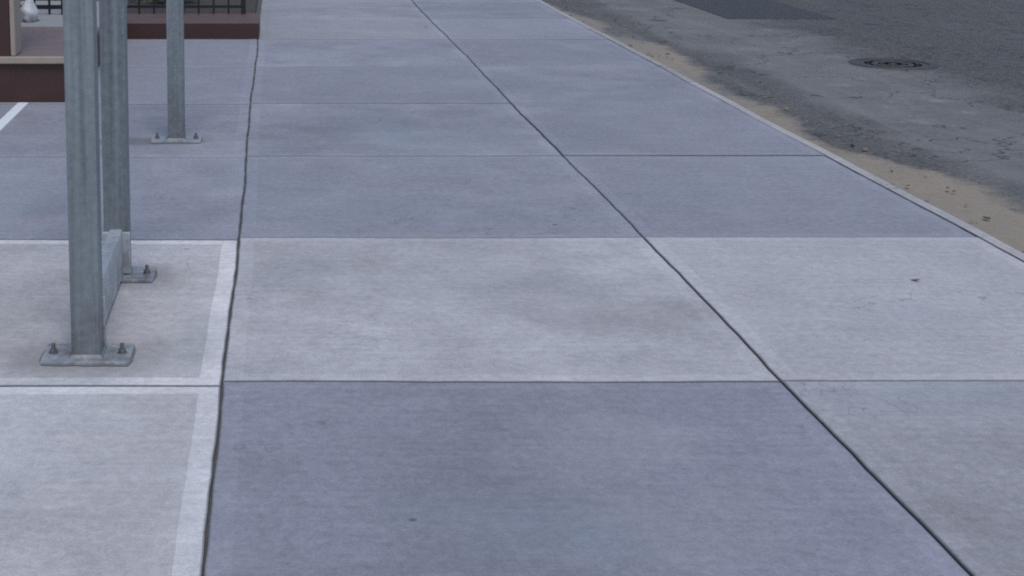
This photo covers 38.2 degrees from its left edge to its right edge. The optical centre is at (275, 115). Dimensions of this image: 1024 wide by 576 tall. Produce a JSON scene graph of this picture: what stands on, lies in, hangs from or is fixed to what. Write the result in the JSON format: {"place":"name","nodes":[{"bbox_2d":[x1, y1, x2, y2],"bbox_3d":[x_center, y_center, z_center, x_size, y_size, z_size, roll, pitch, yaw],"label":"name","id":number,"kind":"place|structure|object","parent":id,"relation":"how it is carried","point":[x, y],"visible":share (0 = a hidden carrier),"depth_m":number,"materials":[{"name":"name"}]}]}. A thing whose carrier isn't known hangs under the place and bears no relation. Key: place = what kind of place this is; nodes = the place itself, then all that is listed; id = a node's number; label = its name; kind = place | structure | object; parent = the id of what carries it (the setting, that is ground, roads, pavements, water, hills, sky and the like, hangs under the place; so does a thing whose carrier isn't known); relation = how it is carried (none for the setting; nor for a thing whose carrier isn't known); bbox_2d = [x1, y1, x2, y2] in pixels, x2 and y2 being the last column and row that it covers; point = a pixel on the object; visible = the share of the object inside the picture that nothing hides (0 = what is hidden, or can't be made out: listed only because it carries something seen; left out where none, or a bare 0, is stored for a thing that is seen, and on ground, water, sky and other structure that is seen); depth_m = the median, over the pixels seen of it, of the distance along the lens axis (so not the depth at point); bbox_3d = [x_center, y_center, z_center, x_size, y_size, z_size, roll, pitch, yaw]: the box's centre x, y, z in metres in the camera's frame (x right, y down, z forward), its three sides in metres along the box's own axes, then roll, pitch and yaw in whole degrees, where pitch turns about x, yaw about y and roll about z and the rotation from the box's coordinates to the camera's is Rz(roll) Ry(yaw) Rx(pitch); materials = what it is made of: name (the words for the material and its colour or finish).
{"place":"outdoors","nodes":[
{"label":"outdoors","id":0,"kind":"place"},
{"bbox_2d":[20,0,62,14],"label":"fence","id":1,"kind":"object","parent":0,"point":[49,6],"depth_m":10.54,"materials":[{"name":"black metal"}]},
{"bbox_2d":[541,0,1023,252],"bbox_3d":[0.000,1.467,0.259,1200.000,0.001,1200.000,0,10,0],"label":"road","id":2,"kind":"structure","parent":0,"point":[958,111],"depth_m":10.03,"materials":[{"name":"grey asphalt"}]},
{"bbox_2d":[202,0,261,575],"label":"pavement base","id":3,"kind":"object","parent":2,"relation":"on","point":[259,2],"depth_m":4.08,"materials":[{"name":"grey concrete"}]},
{"bbox_2d":[21,0,257,12],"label":"fence","id":4,"kind":"object","parent":3,"relation":"on","point":[251,6],"visible":0.2,"depth_m":13.03,"materials":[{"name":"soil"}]},
{"bbox_2d":[54,0,196,2],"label":"shrubs","id":5,"kind":"object","parent":4,"relation":"on","point":[144,1],"visible":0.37,"depth_m":13.07,"materials":[{"name":"green plant"}]},
{"bbox_2d":[0,0,1023,575],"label":"pavement flags","id":6,"kind":"object","parent":3,"relation":"on","point":[532,288],"visible":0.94,"depth_m":4.31,"materials":[{"name":"concrete"}]},
{"bbox_2d":[0,102,28,130],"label":"white edge marking","id":7,"kind":"object","parent":6,"relation":"on","point":[12,113],"visible":1,"depth_m":8.00,"materials":[{"name":"paint"}]},
{"bbox_2d":[0,0,99,101],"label":"stoop","id":8,"kind":"object","parent":6,"relation":"on","point":[31,61],"visible":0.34,"depth_m":8.41,"materials":[{"name":"brown paint"}]},
{"bbox_2d":[20,0,39,21],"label":"refuse bag","id":9,"kind":"object","parent":8,"relation":"on","point":[29,11],"visible":0.98,"depth_m":10.04,"materials":[{"name":"white plastic"}]},
{"bbox_2d":[40,0,201,364],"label":"canopy posts","id":10,"kind":"object","parent":6,"relation":"on","point":[86,346],"visible":0.98,"depth_m":4.06,"materials":[{"name":"metal"}]},
{"bbox_2d":[102,229,130,344],"bbox_3d":[-0.534,0.524,4.493,0.094,0.163,0.735,0,10,0],"label":"post tie rail","id":11,"kind":"object","parent":10,"relation":"attached to","point":[116,260],"visible":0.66,"depth_m":4.62,"materials":[{"name":"grey metal"}]},
{"bbox_2d":[39,138,202,365],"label":"base plates","id":12,"kind":"object","parent":6,"relation":"on","point":[134,349],"visible":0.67,"depth_m":4.08,"materials":[{"name":"grey metal"}]},
{"bbox_2d":[127,13,259,38],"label":"fence plinth","id":13,"kind":"structure","parent":6,"relation":"on","point":[204,26],"depth_m":11.42,"materials":[{"name":"brown paint"}]},
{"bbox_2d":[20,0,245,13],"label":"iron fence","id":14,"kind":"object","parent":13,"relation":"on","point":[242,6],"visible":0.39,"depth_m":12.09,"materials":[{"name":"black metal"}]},
{"bbox_2d":[425,5,1023,280],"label":"leaf litter","id":15,"kind":"object","parent":2,"relation":"on","point":[927,201],"visible":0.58,"depth_m":7.79,"materials":[{"name":"plant"}]},
{"bbox_2d":[675,0,835,18],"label":"asphalt repair patch","id":16,"kind":"object","parent":2,"relation":"on","point":[748,9],"visible":1,"depth_m":14.63,"materials":[{"name":"grey asphalt"}]},
{"bbox_2d":[848,57,937,69],"bbox_3d":[4.602,-0.384,10.744,0.620,0.012,0.620,0,10,0],"label":"manhole cover","id":17,"kind":"object","parent":2,"relation":"on","point":[905,64],"visible":1,"depth_m":10.74,"materials":[{"name":"metal"}]}
]}

